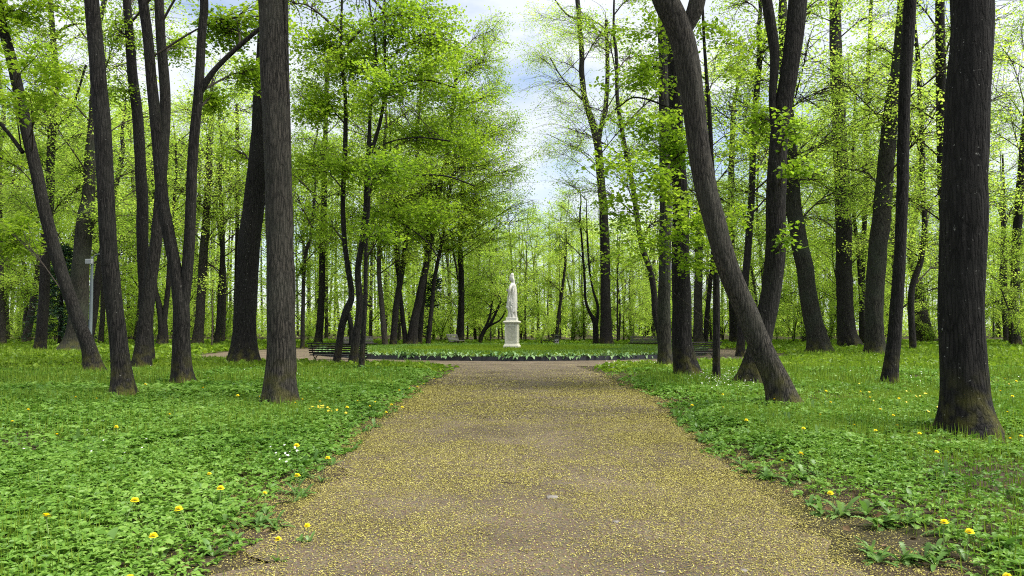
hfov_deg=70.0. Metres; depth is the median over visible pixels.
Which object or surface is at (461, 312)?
linden tree
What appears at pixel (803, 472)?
broadleaf weed
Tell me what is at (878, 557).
broadleaf weed
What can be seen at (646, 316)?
woodland tree
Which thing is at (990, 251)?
woodland tree
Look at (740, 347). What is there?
linden tree
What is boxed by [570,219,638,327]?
woodland tree
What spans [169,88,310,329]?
linden tree
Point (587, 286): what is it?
woodland tree
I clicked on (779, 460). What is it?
broadleaf weed
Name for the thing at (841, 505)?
broadleaf weed
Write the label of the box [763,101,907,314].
woodland tree
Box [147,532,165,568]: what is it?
dandelion
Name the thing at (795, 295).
woodland tree
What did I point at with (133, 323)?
woodland shrub
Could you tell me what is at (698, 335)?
linden tree
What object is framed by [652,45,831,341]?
linden tree
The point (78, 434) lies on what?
broadleaf weed
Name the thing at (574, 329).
woodland shrub
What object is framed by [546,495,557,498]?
pebble
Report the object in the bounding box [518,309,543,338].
woodland shrub
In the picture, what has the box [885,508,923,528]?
broadleaf weed
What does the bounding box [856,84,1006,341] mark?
linden tree
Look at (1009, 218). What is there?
woodland tree
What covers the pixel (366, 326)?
woodland shrub
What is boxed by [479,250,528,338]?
woodland tree
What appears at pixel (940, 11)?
linden tree
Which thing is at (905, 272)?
woodland tree
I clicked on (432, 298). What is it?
linden tree
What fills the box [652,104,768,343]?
linden tree
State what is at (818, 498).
broadleaf weed
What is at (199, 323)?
linden tree
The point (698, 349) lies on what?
park bench
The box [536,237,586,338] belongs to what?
woodland tree
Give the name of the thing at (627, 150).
linden tree
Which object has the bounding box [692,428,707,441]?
broadleaf weed
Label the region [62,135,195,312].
woodland tree
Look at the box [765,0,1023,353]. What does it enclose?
linden tree
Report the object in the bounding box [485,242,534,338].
woodland tree
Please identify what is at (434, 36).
young linden
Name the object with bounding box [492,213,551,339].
woodland tree
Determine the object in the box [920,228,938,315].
woodland tree
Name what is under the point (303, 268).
linden tree
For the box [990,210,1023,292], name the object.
woodland tree
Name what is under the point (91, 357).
maple tree
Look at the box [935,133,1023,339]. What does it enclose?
woodland tree
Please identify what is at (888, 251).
woodland tree
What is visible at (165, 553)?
broadleaf weed
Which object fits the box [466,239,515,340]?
woodland tree
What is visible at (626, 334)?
woodland shrub
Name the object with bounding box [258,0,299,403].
linden tree
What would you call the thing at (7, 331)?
woodland tree
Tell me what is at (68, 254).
spruce tree
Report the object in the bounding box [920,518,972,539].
broadleaf weed
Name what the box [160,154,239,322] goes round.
woodland tree
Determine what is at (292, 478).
broadleaf weed
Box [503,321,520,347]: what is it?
pedestal
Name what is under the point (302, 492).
broadleaf weed
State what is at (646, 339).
park bench
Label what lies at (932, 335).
woodland shrub
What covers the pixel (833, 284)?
woodland tree
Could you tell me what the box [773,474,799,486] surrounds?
broadleaf weed
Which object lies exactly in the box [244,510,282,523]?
broadleaf weed
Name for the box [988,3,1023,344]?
linden tree
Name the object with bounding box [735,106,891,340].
woodland tree
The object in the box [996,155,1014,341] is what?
dead tree
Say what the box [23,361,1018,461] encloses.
white wildflowers
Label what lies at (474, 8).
sky
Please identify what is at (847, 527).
leaf litter
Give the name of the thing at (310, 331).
woodland shrub
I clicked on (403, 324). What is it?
linden tree
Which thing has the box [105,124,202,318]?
woodland tree
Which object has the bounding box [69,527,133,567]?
broadleaf weed
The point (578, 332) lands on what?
woodland shrub
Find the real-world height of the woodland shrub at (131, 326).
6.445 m
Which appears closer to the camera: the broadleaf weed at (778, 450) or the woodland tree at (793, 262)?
the broadleaf weed at (778, 450)
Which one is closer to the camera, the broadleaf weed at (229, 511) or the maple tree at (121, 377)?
the broadleaf weed at (229, 511)
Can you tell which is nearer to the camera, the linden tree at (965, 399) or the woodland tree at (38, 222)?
the linden tree at (965, 399)
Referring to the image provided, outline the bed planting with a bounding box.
[345,342,657,354]
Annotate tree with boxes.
[0,0,132,370]
[0,0,215,349]
[0,1,143,349]
[0,78,79,344]
[0,86,96,337]
[0,102,72,339]
[2,64,180,322]
[2,88,130,338]
[2,105,129,341]
[2,148,62,308]
[2,149,89,308]
[2,168,19,308]
[18,243,97,343]
[21,77,211,337]
[21,92,153,339]
[21,101,182,342]
[21,114,162,316]
[57,82,215,341]
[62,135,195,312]
[75,0,197,359]
[84,0,138,395]
[89,138,201,338]
[92,98,210,319]
[101,0,249,367]
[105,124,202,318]
[111,100,244,343]
[113,46,294,343]
[121,76,296,340]
[121,99,265,311]
[122,83,265,343]
[138,0,318,382]
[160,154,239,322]
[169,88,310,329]
[208,0,355,362]
[228,105,373,348]
[229,150,351,316]
[233,42,418,342]
[257,146,357,320]
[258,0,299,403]
[293,128,373,338]
[297,40,474,344]
[303,98,415,337]
[304,38,515,344]
[307,103,461,343]
[307,119,427,329]
[348,111,451,338]
[351,132,446,340]
[372,5,533,344]
[374,105,503,343]
[380,144,474,338]
[390,12,554,342]
[393,112,533,343]
[400,151,508,337]
[406,137,506,339]
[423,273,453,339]
[430,176,529,339]
[441,221,493,338]
[442,255,541,342]
[445,227,507,339]
[452,207,520,338]
[456,189,556,322]
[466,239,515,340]
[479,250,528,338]
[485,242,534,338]
[491,231,541,330]
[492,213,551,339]
[501,215,568,338]
[504,0,683,343]
[515,212,580,338]
[523,0,718,342]
[523,229,580,333]
[529,164,620,343]
[531,188,599,339]
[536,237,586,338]
[539,201,599,338]
[548,230,620,339]
[566,215,623,318]
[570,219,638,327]
[580,214,658,340]
[588,211,657,339]
[597,229,658,333]
[598,244,657,339]
[613,240,658,337]
[615,16,672,364]
[622,41,810,343]
[623,237,671,337]
[635,34,703,374]
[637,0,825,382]
[652,0,804,405]
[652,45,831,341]
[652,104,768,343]
[654,0,916,356]
[671,171,760,340]
[671,243,728,332]
[688,0,895,352]
[689,108,834,315]
[694,176,798,327]
[728,0,935,346]
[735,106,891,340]
[738,151,861,318]
[738,213,796,313]
[758,133,888,338]
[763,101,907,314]
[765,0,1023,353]
[779,247,825,338]
[786,0,936,340]
[786,115,920,314]
[789,189,887,324]
[799,91,883,342]
[810,79,988,317]
[810,239,858,326]
[814,176,906,325]
[817,0,1023,229]
[817,138,934,311]
[824,3,1023,348]
[831,241,908,332]
[852,188,938,328]
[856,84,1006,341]
[861,153,938,317]
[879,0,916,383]
[891,134,1023,322]
[893,108,1023,306]
[908,208,938,314]
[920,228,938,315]
[930,0,1008,443]
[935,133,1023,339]
[985,183,1023,319]
[985,221,1023,337]
[985,227,1023,343]
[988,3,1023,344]
[989,140,1023,288]
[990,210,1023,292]
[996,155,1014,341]
[996,228,1023,327]
[1005,204,1023,327]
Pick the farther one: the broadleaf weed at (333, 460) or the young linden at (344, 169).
the young linden at (344, 169)
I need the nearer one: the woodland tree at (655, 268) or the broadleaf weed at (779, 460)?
the broadleaf weed at (779, 460)
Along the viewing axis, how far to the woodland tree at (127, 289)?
79.20 m
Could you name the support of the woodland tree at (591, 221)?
on the ground at (908, 539)
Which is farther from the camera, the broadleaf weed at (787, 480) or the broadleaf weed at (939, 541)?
the broadleaf weed at (787, 480)
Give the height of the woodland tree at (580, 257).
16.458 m
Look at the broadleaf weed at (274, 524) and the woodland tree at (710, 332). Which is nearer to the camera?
the broadleaf weed at (274, 524)
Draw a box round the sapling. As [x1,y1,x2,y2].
[193,266,225,344]
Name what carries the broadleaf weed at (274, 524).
on the ground at (908, 539)
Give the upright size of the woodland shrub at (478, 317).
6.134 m
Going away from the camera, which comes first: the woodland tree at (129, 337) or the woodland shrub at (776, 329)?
the woodland shrub at (776, 329)
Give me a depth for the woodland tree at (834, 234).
66.14 m
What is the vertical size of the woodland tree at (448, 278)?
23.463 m
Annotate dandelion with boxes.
[36,513,49,547]
[126,497,138,521]
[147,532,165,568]
[174,506,197,540]
[210,486,227,511]
[260,491,271,513]
[268,537,288,561]
[279,473,308,502]
[300,523,314,541]
[316,456,329,481]
[826,491,838,517]
[922,519,956,556]
[953,528,982,568]
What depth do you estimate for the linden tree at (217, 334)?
56.88 m
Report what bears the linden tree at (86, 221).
on the ground at (908, 539)
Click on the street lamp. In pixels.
(89, 261)
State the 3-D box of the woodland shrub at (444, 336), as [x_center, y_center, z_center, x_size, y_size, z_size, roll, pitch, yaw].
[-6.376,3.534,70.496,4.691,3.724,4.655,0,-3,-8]
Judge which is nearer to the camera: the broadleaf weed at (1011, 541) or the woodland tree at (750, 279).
the broadleaf weed at (1011, 541)
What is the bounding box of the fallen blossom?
[73,364,1021,575]
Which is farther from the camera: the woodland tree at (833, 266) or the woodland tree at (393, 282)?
the woodland tree at (393, 282)
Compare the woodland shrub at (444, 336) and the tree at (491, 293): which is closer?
the tree at (491, 293)
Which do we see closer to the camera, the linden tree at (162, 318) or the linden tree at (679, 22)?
the linden tree at (679, 22)
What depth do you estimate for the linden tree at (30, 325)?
61.81 m
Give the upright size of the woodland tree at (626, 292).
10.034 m
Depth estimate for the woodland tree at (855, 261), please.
71.75 m
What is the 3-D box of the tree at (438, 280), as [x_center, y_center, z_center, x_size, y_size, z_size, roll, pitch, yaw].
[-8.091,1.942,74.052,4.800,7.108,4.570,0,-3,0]
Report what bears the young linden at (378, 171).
on the ground at (908, 539)
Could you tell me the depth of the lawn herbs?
34.01 m
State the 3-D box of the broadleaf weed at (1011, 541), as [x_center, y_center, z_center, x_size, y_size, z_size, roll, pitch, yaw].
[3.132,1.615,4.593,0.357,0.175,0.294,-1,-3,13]
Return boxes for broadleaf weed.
[8,435,22,449]
[34,531,82,558]
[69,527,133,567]
[70,427,87,442]
[83,506,92,527]
[157,549,169,557]
[191,538,232,555]
[207,493,232,505]
[209,508,250,521]
[214,514,245,528]
[220,531,244,543]
[230,511,275,532]
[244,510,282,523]
[250,510,294,530]
[274,477,314,496]
[282,471,300,483]
[290,455,311,467]
[290,534,309,542]
[292,483,315,498]
[300,466,314,478]
[302,451,325,463]
[318,456,340,465]
[368,418,380,429]
[674,410,691,417]
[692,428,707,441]
[703,431,723,443]
[729,457,755,465]
[736,440,775,458]
[740,463,761,472]
[751,466,775,479]
[759,468,774,479]
[762,446,789,456]
[765,452,789,462]
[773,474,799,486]
[778,457,810,471]
[787,472,807,479]
[797,464,817,481]
[804,503,831,517]
[805,425,818,434]
[805,494,821,505]
[806,469,836,476]
[807,495,825,506]
[810,459,827,474]
[824,496,865,519]
[848,499,894,517]
[851,508,908,530]
[854,536,881,557]
[858,546,899,566]
[860,493,893,506]
[864,519,890,528]
[875,548,925,566]
[878,501,905,521]
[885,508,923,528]
[891,430,907,443]
[895,542,917,566]
[899,488,923,501]
[902,542,945,562]
[909,550,968,571]
[911,515,939,524]
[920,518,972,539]
[923,470,955,489]
[927,459,958,483]
[930,538,942,553]
[979,532,1023,553]
[979,542,993,556]
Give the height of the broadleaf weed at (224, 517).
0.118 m
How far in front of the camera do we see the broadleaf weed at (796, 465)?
7.44 m
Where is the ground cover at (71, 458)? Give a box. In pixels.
[0,364,1023,575]
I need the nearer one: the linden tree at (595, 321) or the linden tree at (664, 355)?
the linden tree at (664, 355)
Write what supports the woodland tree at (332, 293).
on the ground at (908, 539)
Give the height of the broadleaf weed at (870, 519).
0.183 m
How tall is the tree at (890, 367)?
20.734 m
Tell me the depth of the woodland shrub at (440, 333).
67.89 m
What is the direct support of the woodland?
on the ground at (908, 539)
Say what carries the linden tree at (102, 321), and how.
on the ground at (908, 539)
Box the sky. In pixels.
[0,0,1023,329]
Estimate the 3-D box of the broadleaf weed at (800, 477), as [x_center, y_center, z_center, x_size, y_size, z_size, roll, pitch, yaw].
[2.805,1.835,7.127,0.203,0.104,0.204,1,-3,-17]
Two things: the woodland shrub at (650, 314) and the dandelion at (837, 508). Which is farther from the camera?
the woodland shrub at (650, 314)
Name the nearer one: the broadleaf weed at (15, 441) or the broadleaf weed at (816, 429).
the broadleaf weed at (15, 441)
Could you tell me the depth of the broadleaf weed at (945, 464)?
6.74 m
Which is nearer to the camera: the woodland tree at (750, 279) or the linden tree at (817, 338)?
the linden tree at (817, 338)
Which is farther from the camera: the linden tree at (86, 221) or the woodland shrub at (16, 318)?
the woodland shrub at (16, 318)
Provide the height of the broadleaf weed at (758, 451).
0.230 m
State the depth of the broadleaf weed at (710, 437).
9.55 m
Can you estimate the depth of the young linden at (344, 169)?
26.61 m
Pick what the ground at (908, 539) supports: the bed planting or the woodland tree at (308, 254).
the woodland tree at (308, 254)
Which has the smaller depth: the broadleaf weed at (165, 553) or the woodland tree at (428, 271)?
the broadleaf weed at (165, 553)
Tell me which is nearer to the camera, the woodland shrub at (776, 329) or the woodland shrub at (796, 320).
the woodland shrub at (796, 320)
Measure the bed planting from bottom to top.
0.280 m
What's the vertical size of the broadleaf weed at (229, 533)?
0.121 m
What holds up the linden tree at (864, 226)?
on the ground at (908, 539)
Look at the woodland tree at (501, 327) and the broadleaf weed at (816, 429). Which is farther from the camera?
the woodland tree at (501, 327)
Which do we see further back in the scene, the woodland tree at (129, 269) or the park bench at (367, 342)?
the woodland tree at (129, 269)
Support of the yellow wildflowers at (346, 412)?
on the ground at (908, 539)
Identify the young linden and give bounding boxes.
[255,0,455,362]
[289,0,517,363]
[343,144,426,366]
[575,0,768,379]
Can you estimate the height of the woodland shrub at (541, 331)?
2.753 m
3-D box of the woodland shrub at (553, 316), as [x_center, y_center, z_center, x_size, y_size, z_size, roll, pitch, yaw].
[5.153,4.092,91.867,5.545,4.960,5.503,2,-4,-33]
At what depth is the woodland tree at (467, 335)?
85.24 m
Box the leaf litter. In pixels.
[4,370,1020,574]
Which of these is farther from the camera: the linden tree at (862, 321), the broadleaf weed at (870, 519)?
the linden tree at (862, 321)
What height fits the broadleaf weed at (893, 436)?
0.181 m
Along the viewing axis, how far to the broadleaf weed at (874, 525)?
5.37 m
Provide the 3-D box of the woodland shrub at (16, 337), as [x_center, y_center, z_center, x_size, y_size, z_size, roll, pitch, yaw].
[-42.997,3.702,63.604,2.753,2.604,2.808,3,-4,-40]
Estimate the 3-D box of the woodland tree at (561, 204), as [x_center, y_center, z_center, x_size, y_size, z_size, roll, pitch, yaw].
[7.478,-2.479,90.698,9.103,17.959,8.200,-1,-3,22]
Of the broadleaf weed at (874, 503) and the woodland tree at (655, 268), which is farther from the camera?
the woodland tree at (655, 268)
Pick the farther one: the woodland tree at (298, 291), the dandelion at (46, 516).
the woodland tree at (298, 291)
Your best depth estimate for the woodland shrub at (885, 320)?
64.34 m
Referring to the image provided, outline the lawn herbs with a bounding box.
[0,338,1023,372]
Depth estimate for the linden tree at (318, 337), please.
57.81 m
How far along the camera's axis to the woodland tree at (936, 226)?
54.11 m
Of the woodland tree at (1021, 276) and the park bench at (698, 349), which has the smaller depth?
the park bench at (698, 349)
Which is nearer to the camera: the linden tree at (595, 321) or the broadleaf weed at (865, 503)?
the broadleaf weed at (865, 503)
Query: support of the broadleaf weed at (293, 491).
on the ground at (908, 539)
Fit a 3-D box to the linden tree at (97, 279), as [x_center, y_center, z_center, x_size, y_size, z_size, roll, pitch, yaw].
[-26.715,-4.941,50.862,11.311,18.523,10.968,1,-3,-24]
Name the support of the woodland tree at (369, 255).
on the ground at (908, 539)
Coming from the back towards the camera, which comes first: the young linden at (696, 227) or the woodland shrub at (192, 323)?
the woodland shrub at (192, 323)
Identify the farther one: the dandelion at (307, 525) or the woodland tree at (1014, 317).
the woodland tree at (1014, 317)
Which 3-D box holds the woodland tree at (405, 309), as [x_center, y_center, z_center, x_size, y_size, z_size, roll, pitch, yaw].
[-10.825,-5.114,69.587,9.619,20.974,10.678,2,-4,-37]
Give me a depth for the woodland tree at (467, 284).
65.34 m
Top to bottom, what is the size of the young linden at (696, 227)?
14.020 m
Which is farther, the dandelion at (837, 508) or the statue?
the statue
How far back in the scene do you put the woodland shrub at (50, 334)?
68.67 m
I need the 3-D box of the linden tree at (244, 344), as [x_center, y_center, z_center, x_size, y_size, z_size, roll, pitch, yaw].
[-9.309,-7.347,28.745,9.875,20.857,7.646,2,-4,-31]
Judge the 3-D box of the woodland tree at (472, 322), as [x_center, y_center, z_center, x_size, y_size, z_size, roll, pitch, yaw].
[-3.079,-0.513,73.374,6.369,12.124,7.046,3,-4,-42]
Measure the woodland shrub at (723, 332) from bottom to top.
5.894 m
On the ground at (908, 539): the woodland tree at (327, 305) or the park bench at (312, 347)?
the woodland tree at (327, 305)
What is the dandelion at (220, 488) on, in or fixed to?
on the ground at (908, 539)
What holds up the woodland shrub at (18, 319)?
on the ground at (908, 539)
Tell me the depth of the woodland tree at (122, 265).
64.92 m
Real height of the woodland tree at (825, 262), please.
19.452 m
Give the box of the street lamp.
[85,254,99,333]
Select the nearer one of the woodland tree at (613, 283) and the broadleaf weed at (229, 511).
the broadleaf weed at (229, 511)
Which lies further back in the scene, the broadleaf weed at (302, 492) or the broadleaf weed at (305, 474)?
the broadleaf weed at (305, 474)
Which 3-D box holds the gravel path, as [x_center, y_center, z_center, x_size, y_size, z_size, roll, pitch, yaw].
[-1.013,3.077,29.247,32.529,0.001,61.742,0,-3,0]
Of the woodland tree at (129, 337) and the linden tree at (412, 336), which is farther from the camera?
the woodland tree at (129, 337)
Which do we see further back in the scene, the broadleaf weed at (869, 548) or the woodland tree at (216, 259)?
the woodland tree at (216, 259)
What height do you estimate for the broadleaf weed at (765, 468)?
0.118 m
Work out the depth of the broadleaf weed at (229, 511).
5.64 m
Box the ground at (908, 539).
[0,329,1023,575]
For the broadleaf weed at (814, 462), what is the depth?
7.38 m
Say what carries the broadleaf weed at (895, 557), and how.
on the ground at (908, 539)
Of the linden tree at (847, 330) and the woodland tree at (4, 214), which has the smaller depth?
the linden tree at (847, 330)
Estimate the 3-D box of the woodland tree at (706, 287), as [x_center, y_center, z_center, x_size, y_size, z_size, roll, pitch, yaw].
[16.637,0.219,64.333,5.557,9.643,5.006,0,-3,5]
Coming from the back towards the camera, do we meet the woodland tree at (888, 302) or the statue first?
the woodland tree at (888, 302)
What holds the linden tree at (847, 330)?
on the ground at (908, 539)
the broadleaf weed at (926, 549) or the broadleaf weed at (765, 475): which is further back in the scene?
the broadleaf weed at (765, 475)
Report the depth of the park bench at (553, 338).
56.31 m
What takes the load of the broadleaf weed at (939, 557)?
on the ground at (908, 539)
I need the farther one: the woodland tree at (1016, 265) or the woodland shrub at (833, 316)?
the woodland shrub at (833, 316)
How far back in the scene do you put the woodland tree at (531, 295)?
73.38 m
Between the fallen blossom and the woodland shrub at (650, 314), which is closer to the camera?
the fallen blossom
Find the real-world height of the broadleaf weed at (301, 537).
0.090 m
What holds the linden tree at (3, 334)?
on the ground at (908, 539)
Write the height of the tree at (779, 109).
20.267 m
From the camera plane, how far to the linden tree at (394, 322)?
55.71 m
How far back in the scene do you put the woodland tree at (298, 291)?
87.87 m
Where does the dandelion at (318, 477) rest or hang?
on the ground at (908, 539)
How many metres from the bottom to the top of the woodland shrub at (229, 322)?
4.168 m
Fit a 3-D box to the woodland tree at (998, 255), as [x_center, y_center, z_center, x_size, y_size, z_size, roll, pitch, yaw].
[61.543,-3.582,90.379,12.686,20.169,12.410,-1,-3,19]
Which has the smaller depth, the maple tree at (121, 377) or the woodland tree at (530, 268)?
the maple tree at (121, 377)
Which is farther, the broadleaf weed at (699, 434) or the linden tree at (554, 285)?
the linden tree at (554, 285)
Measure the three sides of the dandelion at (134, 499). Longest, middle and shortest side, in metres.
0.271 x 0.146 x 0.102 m
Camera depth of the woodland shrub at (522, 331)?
84.44 m
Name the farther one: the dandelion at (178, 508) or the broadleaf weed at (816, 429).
the broadleaf weed at (816, 429)
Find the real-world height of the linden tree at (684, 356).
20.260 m
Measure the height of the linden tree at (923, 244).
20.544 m
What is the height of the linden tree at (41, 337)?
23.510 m
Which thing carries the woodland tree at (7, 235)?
on the ground at (908, 539)
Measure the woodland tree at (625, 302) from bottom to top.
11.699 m
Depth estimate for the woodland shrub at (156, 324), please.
61.87 m
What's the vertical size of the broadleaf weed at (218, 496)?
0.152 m
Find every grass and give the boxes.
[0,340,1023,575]
[332,343,656,356]
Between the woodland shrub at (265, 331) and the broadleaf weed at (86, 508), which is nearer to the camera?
the broadleaf weed at (86, 508)
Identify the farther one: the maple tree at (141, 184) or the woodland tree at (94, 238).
the woodland tree at (94, 238)
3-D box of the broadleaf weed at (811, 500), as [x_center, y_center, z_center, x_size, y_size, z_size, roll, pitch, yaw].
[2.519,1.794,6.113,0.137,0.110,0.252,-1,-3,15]
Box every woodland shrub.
[6,317,34,340]
[10,307,48,339]
[11,308,33,331]
[28,298,67,340]
[88,315,108,339]
[123,291,159,335]
[124,309,168,339]
[125,309,153,339]
[169,301,216,335]
[205,304,232,339]
[256,313,266,339]
[295,311,327,340]
[346,318,370,335]
[403,295,467,339]
[424,307,468,339]
[465,293,504,332]
[468,311,507,338]
[473,319,499,339]
[493,298,549,338]
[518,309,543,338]
[522,314,557,342]
[538,302,569,336]
[549,307,589,339]
[566,307,595,338]
[612,319,641,339]
[637,301,671,337]
[643,284,703,334]
[693,286,748,339]
[773,310,794,339]
[776,296,805,340]
[796,302,836,339]
[818,295,858,336]
[854,303,888,334]
[915,315,937,341]
[933,295,1003,339]
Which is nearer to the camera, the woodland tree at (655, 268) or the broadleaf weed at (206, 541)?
the broadleaf weed at (206, 541)
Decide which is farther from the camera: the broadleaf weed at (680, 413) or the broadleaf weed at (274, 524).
the broadleaf weed at (680, 413)
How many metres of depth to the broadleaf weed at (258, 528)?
5.52 m
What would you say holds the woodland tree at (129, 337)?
on the ground at (908, 539)
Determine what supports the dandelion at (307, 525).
on the ground at (908, 539)
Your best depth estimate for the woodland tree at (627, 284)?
90.10 m
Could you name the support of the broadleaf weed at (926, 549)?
on the ground at (908, 539)
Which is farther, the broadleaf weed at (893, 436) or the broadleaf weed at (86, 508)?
the broadleaf weed at (893, 436)
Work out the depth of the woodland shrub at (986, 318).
62.72 m
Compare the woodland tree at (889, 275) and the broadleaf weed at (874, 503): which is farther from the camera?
the woodland tree at (889, 275)
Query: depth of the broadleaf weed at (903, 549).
4.68 m
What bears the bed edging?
on the ground at (908, 539)
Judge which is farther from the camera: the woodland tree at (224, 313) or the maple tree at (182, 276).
the woodland tree at (224, 313)
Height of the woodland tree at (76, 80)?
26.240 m
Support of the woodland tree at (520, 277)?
on the ground at (908, 539)
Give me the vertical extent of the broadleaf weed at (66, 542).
0.168 m
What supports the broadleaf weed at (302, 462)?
on the ground at (908, 539)
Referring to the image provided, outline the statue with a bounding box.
[506,273,517,320]
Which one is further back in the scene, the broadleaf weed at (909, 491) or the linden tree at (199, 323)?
the linden tree at (199, 323)
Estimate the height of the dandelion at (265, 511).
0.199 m
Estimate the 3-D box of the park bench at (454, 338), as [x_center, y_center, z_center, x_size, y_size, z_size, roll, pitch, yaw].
[-4.337,4.050,56.376,0.749,1.012,2.531,-1,-3,14]
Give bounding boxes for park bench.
[307,343,371,360]
[343,337,377,344]
[446,334,464,343]
[543,334,561,342]
[629,336,657,343]
[692,342,721,357]
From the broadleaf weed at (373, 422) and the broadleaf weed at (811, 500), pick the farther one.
the broadleaf weed at (373, 422)
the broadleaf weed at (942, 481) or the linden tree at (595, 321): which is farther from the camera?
the linden tree at (595, 321)
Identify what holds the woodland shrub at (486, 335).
on the ground at (908, 539)
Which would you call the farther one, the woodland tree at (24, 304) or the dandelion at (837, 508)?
the woodland tree at (24, 304)
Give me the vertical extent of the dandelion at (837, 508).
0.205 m
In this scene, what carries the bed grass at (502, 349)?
on the flower bed soil
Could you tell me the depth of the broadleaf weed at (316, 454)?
8.09 m
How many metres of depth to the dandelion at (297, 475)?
6.30 m
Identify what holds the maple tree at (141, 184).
on the ground at (908, 539)
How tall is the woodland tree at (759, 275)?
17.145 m
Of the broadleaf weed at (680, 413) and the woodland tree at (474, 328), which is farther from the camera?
the woodland tree at (474, 328)
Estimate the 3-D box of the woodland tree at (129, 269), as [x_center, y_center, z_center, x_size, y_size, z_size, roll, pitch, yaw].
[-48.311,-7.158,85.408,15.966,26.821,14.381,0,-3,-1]
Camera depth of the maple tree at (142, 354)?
24.62 m
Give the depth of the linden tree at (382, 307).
54.91 m
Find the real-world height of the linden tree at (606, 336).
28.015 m
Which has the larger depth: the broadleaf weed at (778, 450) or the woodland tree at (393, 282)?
the woodland tree at (393, 282)
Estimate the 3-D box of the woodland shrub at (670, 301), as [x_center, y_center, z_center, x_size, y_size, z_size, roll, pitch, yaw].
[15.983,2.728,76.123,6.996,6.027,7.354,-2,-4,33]
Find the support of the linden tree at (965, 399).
on the ground at (908, 539)
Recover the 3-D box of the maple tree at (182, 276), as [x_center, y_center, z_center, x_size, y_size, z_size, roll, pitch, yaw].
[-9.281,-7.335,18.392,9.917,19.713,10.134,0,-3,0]
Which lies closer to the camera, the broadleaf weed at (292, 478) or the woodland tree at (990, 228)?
the broadleaf weed at (292, 478)
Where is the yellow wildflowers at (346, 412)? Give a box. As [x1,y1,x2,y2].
[309,342,1008,413]
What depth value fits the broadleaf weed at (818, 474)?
7.14 m
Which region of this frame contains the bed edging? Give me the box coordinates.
[317,349,706,360]
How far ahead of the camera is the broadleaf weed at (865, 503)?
5.72 m
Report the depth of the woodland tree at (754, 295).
54.41 m
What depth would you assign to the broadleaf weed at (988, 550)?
4.68 m
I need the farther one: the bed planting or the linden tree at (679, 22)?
the bed planting
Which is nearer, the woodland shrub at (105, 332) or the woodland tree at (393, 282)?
the woodland shrub at (105, 332)
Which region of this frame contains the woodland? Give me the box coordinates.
[5,122,1023,337]
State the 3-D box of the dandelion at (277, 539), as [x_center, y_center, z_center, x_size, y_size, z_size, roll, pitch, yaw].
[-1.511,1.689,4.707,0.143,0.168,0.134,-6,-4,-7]
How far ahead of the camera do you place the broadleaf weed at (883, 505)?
5.55 m
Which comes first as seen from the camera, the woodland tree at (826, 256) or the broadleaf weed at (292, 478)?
the broadleaf weed at (292, 478)
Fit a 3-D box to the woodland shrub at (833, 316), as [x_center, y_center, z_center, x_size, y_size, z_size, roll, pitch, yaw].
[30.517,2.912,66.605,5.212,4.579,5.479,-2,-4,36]
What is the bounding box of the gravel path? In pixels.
[203,347,867,575]
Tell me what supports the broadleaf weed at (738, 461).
on the ground at (908, 539)
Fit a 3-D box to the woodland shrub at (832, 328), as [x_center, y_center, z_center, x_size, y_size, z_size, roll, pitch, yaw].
[27.668,2.914,64.812,5.116,4.366,5.361,-2,-4,37]
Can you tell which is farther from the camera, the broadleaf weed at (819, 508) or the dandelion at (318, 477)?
the dandelion at (318, 477)
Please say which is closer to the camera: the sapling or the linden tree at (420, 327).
the sapling
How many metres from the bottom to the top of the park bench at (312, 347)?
0.904 m
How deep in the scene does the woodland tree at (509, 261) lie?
72.19 m
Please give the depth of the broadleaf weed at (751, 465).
7.50 m
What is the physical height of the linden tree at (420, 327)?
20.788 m
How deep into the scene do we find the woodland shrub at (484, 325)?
73.93 m
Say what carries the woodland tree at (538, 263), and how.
on the ground at (908, 539)
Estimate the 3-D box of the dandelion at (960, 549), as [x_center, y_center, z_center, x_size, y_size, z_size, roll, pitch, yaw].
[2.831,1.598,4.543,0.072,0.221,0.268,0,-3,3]
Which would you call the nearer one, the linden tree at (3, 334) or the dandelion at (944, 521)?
the dandelion at (944, 521)
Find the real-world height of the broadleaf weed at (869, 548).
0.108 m
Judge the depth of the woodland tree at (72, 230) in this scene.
73.81 m
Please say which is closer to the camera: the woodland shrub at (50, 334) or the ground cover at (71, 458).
the ground cover at (71, 458)
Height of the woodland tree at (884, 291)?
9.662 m

